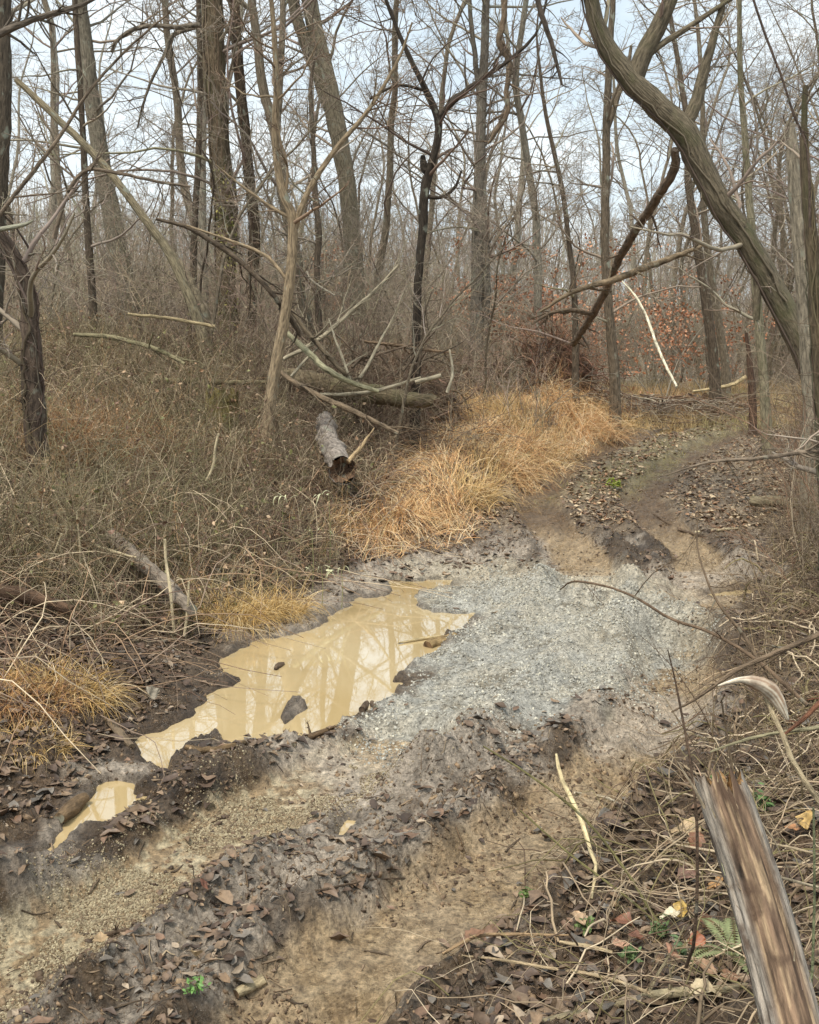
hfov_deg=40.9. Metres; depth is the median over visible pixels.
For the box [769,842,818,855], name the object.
thin twig
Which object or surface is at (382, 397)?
mossy log
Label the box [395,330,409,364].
dead limb
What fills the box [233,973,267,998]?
birch chunk
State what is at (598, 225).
woodland tree
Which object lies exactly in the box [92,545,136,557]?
dry stalk
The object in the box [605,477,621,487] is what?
green seedling
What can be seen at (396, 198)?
woodland tree
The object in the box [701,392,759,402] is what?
sawn log
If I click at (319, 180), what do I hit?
woodland tree
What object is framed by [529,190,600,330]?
woodland tree
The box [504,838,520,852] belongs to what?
twig
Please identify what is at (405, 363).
dead limb
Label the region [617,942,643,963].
green seedling
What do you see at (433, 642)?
drift log
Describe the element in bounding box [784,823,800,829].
fallen leaf
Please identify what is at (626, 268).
distant wood
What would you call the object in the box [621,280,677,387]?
white stem
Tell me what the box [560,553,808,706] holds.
bare branch
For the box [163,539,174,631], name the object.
dry stalk
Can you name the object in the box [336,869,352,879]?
twig
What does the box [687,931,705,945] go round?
fallen leaf
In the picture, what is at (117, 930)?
fallen stick
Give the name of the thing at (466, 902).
twig
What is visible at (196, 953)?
fallen leaf
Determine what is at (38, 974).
mud clods
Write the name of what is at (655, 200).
broken limb
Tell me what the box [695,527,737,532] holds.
fallen branch
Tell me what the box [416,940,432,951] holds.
twig
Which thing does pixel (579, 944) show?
bent cane
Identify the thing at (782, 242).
woodland tree
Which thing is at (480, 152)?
forest tree
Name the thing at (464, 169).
woodland tree
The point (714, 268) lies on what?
woodland tree
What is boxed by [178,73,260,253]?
woodland tree
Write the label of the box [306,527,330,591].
river cane
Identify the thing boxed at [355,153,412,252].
woodland tree
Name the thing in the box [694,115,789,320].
woodland tree
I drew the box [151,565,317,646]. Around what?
grass tuft
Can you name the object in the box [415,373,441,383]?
fallen branch
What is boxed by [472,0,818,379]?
leaning tree
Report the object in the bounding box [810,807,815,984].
thin twig
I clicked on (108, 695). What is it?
grass tuft
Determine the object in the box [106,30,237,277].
woodland tree
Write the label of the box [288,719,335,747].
muddy stick
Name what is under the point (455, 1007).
twig
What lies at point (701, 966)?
fallen leaf
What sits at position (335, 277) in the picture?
beech shrub
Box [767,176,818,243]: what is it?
woodland tree
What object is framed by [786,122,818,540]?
snag
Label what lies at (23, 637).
bramble tangle
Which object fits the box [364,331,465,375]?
fallen branch
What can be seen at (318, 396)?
fallen branch
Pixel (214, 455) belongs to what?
dry stalk
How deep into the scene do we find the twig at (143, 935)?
4.05 m
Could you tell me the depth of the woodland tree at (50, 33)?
27.29 m
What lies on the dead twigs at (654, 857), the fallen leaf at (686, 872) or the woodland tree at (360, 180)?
the fallen leaf at (686, 872)
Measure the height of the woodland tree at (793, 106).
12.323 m
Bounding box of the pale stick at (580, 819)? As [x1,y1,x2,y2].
[555,754,597,898]
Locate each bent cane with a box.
[442,918,570,956]
[461,913,658,1007]
[559,940,612,953]
[574,792,625,806]
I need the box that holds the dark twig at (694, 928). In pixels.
[662,650,720,968]
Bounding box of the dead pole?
[158,230,213,338]
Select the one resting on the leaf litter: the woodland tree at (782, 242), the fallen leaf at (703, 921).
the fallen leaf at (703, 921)
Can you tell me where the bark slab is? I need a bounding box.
[54,792,88,823]
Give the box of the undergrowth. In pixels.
[0,283,463,646]
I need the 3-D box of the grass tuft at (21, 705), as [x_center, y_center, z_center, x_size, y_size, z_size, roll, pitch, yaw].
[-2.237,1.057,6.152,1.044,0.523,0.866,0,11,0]
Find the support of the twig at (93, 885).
on the gravel
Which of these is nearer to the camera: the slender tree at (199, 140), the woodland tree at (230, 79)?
the slender tree at (199, 140)
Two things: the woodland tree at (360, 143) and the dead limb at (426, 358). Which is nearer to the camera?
the dead limb at (426, 358)
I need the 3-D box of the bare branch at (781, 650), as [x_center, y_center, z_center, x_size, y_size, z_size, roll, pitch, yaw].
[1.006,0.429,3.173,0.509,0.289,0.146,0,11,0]
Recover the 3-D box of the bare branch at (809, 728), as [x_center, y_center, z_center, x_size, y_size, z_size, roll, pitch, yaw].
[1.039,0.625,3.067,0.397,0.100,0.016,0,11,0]
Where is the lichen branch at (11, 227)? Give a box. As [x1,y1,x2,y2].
[0,220,32,231]
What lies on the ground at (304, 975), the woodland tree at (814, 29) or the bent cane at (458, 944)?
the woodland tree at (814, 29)
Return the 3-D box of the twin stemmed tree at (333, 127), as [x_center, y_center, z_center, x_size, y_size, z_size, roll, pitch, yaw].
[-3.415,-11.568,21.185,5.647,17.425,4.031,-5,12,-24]
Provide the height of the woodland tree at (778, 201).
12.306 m
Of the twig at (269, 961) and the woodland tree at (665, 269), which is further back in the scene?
the woodland tree at (665, 269)
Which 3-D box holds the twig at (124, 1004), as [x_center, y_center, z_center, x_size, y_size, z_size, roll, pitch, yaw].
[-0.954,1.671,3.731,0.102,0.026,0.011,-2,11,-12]
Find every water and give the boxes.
[48,781,146,850]
[135,580,474,771]
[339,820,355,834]
[651,421,712,435]
[708,589,752,596]
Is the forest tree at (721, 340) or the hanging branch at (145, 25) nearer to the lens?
the hanging branch at (145, 25)
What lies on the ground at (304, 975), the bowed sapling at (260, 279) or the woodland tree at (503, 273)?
the woodland tree at (503, 273)
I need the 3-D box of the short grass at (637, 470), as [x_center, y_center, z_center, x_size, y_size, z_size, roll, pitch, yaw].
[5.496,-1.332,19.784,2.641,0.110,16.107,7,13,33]
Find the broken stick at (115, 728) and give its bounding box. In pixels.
[106,718,134,748]
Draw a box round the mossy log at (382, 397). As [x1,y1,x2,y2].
[280,367,436,408]
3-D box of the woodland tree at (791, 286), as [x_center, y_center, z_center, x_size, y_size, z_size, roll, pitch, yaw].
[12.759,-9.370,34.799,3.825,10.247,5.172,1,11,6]
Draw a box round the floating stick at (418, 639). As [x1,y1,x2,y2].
[398,635,440,643]
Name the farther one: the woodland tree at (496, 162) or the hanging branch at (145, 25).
the woodland tree at (496, 162)
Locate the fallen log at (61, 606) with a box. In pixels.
[0,584,75,614]
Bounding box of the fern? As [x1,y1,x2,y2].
[691,917,748,973]
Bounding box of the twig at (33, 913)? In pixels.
[21,909,49,914]
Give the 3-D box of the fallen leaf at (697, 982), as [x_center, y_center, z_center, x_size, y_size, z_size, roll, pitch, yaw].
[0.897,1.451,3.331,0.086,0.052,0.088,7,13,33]
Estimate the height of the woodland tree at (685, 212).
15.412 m
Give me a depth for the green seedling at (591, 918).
3.95 m
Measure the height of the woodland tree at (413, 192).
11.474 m
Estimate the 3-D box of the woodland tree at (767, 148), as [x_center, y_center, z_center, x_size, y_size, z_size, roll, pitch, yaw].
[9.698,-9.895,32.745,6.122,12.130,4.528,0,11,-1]
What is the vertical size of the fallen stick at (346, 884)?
0.137 m
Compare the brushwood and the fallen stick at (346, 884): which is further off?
the brushwood
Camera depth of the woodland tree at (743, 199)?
33.37 m
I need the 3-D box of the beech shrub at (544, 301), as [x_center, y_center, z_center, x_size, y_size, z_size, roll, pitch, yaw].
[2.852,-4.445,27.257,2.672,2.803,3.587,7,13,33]
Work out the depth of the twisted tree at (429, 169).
14.24 m
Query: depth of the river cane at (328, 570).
8.63 m
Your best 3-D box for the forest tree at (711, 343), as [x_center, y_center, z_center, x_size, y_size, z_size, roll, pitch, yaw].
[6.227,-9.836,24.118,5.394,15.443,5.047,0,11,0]
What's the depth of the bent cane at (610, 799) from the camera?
5.45 m
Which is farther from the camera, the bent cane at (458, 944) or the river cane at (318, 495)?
the river cane at (318, 495)
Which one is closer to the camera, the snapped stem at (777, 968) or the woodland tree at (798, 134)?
the snapped stem at (777, 968)
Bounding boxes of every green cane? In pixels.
[483,746,657,921]
[520,810,654,922]
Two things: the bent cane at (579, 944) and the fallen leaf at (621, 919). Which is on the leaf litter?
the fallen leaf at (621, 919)
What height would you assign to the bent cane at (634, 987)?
0.264 m
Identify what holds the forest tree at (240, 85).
on the ground at (304, 975)
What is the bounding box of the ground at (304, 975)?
[0,251,818,1023]
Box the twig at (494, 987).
[486,986,511,992]
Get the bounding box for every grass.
[1,327,802,637]
[304,358,679,560]
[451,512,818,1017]
[534,415,758,508]
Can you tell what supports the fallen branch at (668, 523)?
on the ground at (304, 975)
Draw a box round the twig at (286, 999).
[285,998,303,1003]
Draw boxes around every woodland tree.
[6,29,41,253]
[6,44,38,302]
[7,0,45,328]
[8,2,82,285]
[9,0,196,306]
[10,0,195,340]
[36,0,305,253]
[44,0,172,268]
[99,0,305,271]
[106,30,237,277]
[112,0,270,293]
[129,153,243,258]
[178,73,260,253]
[236,74,307,278]
[241,79,347,274]
[246,0,460,285]
[254,113,327,258]
[259,76,399,296]
[260,139,382,251]
[276,2,461,262]
[290,35,422,252]
[304,0,521,340]
[312,128,409,269]
[318,0,564,345]
[319,110,470,304]
[338,48,443,273]
[348,36,463,306]
[349,0,628,341]
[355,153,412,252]
[358,77,420,258]
[363,137,432,267]
[380,112,470,294]
[408,114,548,355]
[410,30,520,297]
[417,18,547,306]
[443,79,542,282]
[453,50,599,331]
[463,0,647,354]
[495,180,572,310]
[510,131,601,323]
[529,0,672,356]
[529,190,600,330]
[542,109,628,316]
[544,65,640,291]
[544,136,626,313]
[550,229,624,296]
[553,205,635,329]
[558,51,717,374]
[567,0,818,255]
[592,0,768,347]
[619,180,707,355]
[629,0,812,363]
[632,180,738,347]
[633,0,818,358]
[638,224,688,306]
[639,75,789,381]
[646,82,755,314]
[652,10,805,379]
[652,19,800,375]
[658,3,818,372]
[658,189,774,380]
[664,12,818,386]
[677,92,818,297]
[682,72,793,337]
[690,37,818,368]
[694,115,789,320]
[703,14,818,280]
[704,135,817,381]
[706,3,818,383]
[707,68,798,328]
[713,216,769,308]
[714,120,818,270]
[717,9,818,270]
[718,191,764,305]
[729,0,818,309]
[731,113,818,378]
[736,75,815,300]
[741,21,818,259]
[746,105,817,343]
[751,0,818,221]
[760,0,818,299]
[766,0,818,150]
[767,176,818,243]
[777,3,817,237]
[791,46,818,167]
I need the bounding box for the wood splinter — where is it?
[346,428,373,463]
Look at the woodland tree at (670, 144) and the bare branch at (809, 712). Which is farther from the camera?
the woodland tree at (670, 144)
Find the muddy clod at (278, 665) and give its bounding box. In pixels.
[274,662,284,669]
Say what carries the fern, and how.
on the ground at (304, 975)
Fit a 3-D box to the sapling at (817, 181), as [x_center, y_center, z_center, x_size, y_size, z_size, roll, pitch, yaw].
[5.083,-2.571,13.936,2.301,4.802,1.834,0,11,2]
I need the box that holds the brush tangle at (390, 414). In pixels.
[167,272,535,481]
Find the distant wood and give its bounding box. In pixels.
[8,166,818,338]
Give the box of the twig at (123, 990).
[113,986,134,997]
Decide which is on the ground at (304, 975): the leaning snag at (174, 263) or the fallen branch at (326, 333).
the leaning snag at (174, 263)
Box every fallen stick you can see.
[90,921,128,939]
[162,975,199,985]
[301,878,404,892]
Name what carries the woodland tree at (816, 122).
on the ground at (304, 975)
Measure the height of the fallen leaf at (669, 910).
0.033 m
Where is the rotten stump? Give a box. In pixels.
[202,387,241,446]
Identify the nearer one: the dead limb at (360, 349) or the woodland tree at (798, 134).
the dead limb at (360, 349)
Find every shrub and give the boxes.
[301,277,507,431]
[307,241,371,335]
[425,217,561,366]
[453,274,569,351]
[465,274,646,417]
[498,233,674,373]
[564,275,767,395]
[569,238,776,382]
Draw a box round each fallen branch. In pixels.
[73,326,208,368]
[128,313,214,327]
[280,370,425,440]
[283,241,414,360]
[287,331,378,392]
[290,348,317,377]
[291,309,366,388]
[320,376,420,396]
[321,318,370,379]
[356,279,433,381]
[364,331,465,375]
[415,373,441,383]
[529,910,749,1023]
[653,513,704,537]
[693,375,746,392]
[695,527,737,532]
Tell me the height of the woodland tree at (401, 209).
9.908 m
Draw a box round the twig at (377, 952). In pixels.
[364,950,390,955]
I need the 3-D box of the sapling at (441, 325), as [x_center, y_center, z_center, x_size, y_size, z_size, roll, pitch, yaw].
[1.125,-2.384,13.676,2.831,3.990,1.816,2,11,9]
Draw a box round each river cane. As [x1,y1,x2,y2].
[273,493,294,535]
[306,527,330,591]
[306,565,338,603]
[307,490,333,545]
[324,566,367,607]
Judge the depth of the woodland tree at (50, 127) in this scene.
31.23 m
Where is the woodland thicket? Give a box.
[3,147,800,442]
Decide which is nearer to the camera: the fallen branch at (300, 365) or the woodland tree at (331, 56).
the fallen branch at (300, 365)
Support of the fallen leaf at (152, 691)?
on the leaf litter
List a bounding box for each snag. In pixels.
[14,77,211,371]
[745,333,757,435]
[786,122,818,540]
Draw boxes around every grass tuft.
[0,379,211,475]
[0,394,134,474]
[0,650,107,735]
[0,703,91,774]
[1,639,147,722]
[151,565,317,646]
[208,569,338,631]
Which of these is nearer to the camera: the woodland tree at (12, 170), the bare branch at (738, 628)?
the bare branch at (738, 628)
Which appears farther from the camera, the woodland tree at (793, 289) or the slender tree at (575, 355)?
the woodland tree at (793, 289)
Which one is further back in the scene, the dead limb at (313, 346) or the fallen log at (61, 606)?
the dead limb at (313, 346)
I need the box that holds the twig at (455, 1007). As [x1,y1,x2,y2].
[442,1005,467,1011]
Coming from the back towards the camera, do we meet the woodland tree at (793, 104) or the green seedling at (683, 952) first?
the woodland tree at (793, 104)
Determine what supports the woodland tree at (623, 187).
on the ground at (304, 975)
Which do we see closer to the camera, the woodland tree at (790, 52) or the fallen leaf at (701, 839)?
the fallen leaf at (701, 839)
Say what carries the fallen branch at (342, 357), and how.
on the brush tangle at (390, 414)
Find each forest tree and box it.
[0,0,79,379]
[11,0,195,335]
[132,0,265,349]
[195,0,424,357]
[351,0,588,361]
[625,0,818,408]
[630,0,754,393]
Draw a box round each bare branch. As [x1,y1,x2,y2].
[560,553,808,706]
[660,430,818,490]
[664,506,782,680]
[671,631,818,712]
[710,725,818,752]
[784,693,818,734]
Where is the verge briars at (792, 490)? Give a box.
[642,317,818,632]
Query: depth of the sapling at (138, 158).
19.11 m
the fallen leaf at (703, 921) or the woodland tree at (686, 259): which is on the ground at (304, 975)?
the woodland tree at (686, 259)
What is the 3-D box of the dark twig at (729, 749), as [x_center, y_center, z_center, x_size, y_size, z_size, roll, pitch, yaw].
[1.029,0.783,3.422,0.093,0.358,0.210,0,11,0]
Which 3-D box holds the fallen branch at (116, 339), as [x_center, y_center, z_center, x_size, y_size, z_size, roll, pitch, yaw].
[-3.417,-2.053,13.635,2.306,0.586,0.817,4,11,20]
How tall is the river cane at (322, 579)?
0.352 m
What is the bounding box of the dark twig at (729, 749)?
[721,699,757,783]
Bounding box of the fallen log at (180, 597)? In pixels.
[105,528,196,614]
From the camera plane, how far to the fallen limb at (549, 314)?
15.61 m
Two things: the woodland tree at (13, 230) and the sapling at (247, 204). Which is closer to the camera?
the sapling at (247, 204)
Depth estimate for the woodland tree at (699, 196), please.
58.16 m
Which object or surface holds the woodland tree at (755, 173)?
on the ground at (304, 975)
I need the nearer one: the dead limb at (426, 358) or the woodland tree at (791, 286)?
the dead limb at (426, 358)
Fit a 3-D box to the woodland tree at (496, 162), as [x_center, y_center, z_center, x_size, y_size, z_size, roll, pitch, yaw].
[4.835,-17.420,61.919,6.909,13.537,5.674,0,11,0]
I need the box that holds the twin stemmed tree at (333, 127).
[248,0,394,352]
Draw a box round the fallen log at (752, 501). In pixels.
[749,495,797,509]
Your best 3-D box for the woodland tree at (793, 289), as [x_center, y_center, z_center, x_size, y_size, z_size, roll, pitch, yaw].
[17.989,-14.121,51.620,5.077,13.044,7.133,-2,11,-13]
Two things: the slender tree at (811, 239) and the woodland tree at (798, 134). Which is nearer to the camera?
the slender tree at (811, 239)
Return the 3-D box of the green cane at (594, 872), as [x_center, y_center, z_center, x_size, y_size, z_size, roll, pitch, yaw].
[0.714,1.389,4.235,0.128,0.160,0.924,-5,12,-24]
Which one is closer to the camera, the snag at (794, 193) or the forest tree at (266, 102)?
the snag at (794, 193)
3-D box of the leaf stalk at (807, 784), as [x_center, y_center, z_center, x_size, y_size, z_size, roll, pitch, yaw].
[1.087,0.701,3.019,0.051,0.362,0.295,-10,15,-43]
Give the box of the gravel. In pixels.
[0,559,725,1023]
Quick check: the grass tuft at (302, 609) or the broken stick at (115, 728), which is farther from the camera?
the grass tuft at (302, 609)
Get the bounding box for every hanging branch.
[0,0,113,62]
[0,0,195,217]
[52,100,208,239]
[104,28,195,143]
[105,0,200,78]
[535,0,571,88]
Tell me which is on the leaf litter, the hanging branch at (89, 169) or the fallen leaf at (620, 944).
the fallen leaf at (620, 944)
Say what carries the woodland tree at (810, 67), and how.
on the ground at (304, 975)
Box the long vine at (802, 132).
[752,0,818,227]
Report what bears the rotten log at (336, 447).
on the ground at (304, 975)
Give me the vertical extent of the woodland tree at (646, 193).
10.601 m
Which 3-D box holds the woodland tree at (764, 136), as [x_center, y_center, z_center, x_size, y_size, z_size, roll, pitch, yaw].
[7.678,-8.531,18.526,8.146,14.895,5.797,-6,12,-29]
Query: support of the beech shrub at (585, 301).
on the ground at (304, 975)
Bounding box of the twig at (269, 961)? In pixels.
[261,958,286,964]
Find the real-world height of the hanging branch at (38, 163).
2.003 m
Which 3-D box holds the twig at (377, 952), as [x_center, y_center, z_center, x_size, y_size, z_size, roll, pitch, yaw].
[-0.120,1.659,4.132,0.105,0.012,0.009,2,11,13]
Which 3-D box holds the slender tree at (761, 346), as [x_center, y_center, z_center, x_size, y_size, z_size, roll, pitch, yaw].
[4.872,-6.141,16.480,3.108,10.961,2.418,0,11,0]
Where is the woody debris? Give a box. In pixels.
[0,381,818,1023]
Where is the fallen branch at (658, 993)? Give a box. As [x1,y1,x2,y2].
[529,910,749,1023]
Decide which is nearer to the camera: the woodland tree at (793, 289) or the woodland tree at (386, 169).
the woodland tree at (793, 289)
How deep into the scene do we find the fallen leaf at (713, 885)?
4.04 m
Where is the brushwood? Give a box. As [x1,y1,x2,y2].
[422,353,801,423]
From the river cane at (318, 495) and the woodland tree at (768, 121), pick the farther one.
the woodland tree at (768, 121)
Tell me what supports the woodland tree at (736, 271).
on the ground at (304, 975)
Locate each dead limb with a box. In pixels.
[274,321,341,373]
[309,318,377,366]
[334,337,440,371]
[339,303,388,382]
[348,329,369,375]
[351,350,380,370]
[367,333,393,376]
[392,350,423,377]
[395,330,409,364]
[396,331,426,374]
[402,306,461,371]
[410,290,447,373]
[411,336,436,383]
[414,337,467,371]
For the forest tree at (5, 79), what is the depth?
13.30 m
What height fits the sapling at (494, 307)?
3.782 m
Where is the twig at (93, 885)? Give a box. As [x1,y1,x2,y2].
[89,878,99,893]
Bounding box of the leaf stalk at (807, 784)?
[762,695,818,804]
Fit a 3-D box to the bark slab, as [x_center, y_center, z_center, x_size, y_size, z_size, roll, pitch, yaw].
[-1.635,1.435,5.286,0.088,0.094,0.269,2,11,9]
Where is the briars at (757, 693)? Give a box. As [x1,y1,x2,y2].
[496,404,818,1023]
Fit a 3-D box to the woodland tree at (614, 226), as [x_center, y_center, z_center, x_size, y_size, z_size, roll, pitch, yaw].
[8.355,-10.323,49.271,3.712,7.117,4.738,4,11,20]
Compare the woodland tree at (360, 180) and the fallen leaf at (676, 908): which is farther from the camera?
the woodland tree at (360, 180)
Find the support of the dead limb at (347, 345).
on the brush tangle at (390, 414)
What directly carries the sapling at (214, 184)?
on the ground at (304, 975)
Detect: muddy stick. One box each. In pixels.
[184,740,246,753]
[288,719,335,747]
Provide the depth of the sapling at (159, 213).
21.09 m
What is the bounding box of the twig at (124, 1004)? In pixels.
[114,999,143,1008]
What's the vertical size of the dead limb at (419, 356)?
1.062 m
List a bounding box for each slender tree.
[12,0,163,338]
[163,0,254,336]
[174,0,208,305]
[253,0,360,361]
[461,1,604,412]
[539,0,700,436]
[627,0,818,454]
[747,31,818,597]
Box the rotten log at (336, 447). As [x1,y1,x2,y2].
[315,411,357,484]
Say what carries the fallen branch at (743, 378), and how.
on the ground at (304, 975)
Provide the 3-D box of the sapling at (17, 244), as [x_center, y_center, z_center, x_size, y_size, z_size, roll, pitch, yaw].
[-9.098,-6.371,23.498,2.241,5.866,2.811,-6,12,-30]
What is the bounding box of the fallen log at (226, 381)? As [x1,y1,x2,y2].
[59,374,266,384]
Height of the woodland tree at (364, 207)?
6.253 m
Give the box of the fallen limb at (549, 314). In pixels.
[524,308,593,337]
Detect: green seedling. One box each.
[182,975,210,994]
[518,887,532,900]
[574,915,594,935]
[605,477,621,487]
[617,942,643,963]
[649,914,669,939]
[670,934,706,964]
[752,782,775,810]
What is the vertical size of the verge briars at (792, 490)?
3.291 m
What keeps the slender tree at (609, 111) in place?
on the ground at (304, 975)
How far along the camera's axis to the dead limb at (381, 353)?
14.06 m
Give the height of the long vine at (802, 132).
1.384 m
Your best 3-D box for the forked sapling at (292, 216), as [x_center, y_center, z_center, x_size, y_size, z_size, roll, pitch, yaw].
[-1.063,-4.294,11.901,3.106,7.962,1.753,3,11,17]
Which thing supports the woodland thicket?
on the ground at (304, 975)
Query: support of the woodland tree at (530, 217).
on the ground at (304, 975)
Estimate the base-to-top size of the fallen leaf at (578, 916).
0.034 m
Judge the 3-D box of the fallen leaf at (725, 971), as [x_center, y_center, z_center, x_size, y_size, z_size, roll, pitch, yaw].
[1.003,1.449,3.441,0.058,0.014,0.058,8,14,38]
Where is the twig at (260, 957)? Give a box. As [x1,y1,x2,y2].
[253,951,273,959]
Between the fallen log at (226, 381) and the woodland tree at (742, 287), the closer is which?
the fallen log at (226, 381)
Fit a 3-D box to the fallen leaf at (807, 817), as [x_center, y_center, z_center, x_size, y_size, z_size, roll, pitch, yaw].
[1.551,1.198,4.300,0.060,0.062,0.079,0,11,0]
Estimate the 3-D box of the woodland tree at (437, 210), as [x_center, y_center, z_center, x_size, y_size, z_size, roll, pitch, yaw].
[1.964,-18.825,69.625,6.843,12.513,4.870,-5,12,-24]
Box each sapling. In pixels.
[5,116,35,321]
[35,97,207,337]
[94,91,214,332]
[119,105,215,278]
[132,0,284,340]
[156,218,305,348]
[186,0,460,465]
[195,0,451,351]
[280,143,373,343]
[309,110,410,342]
[371,189,514,353]
[392,160,619,464]
[448,175,563,405]
[718,112,818,364]
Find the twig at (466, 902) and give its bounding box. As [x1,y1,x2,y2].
[460,899,473,905]
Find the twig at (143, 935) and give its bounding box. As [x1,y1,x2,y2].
[134,933,155,936]
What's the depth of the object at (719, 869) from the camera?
4.23 m
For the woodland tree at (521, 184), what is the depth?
36.29 m
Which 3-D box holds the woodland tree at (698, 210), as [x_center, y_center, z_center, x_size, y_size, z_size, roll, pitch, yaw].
[10.303,-10.228,35.315,5.990,11.868,4.430,-4,11,-20]
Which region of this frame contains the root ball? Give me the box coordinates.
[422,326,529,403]
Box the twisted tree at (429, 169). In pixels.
[311,0,557,454]
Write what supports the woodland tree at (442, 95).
on the ground at (304, 975)
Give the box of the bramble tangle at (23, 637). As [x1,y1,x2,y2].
[0,338,512,791]
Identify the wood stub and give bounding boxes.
[359,700,377,711]
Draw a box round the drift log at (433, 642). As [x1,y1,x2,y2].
[423,632,456,647]
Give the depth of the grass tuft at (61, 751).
5.76 m
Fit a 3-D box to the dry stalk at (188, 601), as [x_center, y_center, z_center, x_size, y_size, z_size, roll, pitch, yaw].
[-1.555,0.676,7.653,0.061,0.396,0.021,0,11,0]
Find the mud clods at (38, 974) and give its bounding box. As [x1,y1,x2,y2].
[0,436,818,1023]
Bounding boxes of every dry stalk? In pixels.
[45,533,61,580]
[76,512,81,585]
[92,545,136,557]
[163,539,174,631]
[183,581,189,635]
[205,433,218,480]
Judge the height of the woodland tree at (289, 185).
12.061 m
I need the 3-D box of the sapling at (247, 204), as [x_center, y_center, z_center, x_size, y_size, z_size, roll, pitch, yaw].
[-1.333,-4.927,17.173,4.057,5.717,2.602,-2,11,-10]
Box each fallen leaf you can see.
[93,932,107,941]
[146,685,159,698]
[189,950,202,956]
[200,878,207,888]
[464,928,484,937]
[572,911,587,925]
[610,912,631,926]
[612,937,628,948]
[628,926,646,939]
[659,906,680,918]
[666,942,680,957]
[671,817,701,834]
[673,898,686,917]
[677,865,695,878]
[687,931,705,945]
[688,832,705,849]
[690,978,721,995]
[692,957,716,974]
[700,912,714,930]
[707,877,723,888]
[720,968,739,980]
[722,944,741,950]
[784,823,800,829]
[795,810,811,828]
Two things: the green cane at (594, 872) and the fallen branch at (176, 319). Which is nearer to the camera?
the green cane at (594, 872)
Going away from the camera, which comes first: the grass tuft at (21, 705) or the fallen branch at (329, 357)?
the grass tuft at (21, 705)
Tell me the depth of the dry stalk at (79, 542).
8.17 m
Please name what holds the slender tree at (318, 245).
on the ground at (304, 975)
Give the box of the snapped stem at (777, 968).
[677,762,818,1023]
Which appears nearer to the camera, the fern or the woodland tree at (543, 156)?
the fern
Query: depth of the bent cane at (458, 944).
3.92 m
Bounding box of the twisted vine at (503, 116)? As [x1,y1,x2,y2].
[466,0,529,143]
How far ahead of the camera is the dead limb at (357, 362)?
14.05 m
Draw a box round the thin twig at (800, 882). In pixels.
[781,876,818,888]
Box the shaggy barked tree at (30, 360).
[0,177,109,503]
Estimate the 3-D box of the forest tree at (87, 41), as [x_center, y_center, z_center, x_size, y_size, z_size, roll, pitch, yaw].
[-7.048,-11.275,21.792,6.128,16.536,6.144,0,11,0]
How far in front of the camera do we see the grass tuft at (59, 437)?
11.20 m
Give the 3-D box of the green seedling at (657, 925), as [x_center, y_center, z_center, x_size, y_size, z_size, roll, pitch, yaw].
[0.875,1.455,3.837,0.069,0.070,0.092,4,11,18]
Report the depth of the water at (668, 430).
22.03 m
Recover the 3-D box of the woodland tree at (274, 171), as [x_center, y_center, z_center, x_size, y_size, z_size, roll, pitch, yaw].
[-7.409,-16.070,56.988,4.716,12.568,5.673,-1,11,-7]
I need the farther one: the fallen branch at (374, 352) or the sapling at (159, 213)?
the sapling at (159, 213)
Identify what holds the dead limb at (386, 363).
on the brush tangle at (390, 414)
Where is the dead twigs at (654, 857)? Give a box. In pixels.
[0,301,818,1023]
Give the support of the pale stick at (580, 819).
on the ground at (304, 975)
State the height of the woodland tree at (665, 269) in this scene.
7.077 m
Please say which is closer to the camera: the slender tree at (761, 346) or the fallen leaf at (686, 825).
the fallen leaf at (686, 825)
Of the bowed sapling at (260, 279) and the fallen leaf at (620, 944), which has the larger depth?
the bowed sapling at (260, 279)
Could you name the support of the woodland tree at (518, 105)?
on the ground at (304, 975)
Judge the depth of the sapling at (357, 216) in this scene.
20.68 m
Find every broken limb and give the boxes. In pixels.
[540,243,707,311]
[564,147,680,352]
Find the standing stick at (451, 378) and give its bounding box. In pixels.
[446,349,453,392]
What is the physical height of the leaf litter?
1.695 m
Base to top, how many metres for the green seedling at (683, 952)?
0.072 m
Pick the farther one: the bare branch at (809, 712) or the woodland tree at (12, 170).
the woodland tree at (12, 170)
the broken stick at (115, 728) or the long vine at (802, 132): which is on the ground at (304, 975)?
the broken stick at (115, 728)
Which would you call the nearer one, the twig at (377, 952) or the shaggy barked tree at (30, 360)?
the twig at (377, 952)
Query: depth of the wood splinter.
11.43 m
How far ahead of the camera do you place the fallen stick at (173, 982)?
3.81 m
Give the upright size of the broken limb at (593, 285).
0.936 m
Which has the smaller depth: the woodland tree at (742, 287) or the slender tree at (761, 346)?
the slender tree at (761, 346)
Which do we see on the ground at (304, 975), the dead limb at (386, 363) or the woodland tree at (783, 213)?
the woodland tree at (783, 213)
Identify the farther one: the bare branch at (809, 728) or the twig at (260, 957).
the twig at (260, 957)
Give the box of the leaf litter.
[0,359,818,1023]
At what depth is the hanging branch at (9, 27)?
8.43 m
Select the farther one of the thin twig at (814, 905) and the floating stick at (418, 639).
the floating stick at (418, 639)
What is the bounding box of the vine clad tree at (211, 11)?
[17,0,387,343]
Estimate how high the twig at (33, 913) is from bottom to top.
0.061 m
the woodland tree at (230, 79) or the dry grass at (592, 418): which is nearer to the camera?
the dry grass at (592, 418)
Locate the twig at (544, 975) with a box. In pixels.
[536,972,556,976]
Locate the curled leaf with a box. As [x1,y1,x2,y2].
[718,675,788,721]
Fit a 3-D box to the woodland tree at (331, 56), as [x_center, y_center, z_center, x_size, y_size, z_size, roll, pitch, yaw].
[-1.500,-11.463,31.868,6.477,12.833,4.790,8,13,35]
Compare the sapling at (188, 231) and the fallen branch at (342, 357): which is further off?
the sapling at (188, 231)
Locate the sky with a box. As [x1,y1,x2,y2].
[8,0,818,301]
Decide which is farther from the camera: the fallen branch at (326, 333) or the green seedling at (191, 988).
the fallen branch at (326, 333)

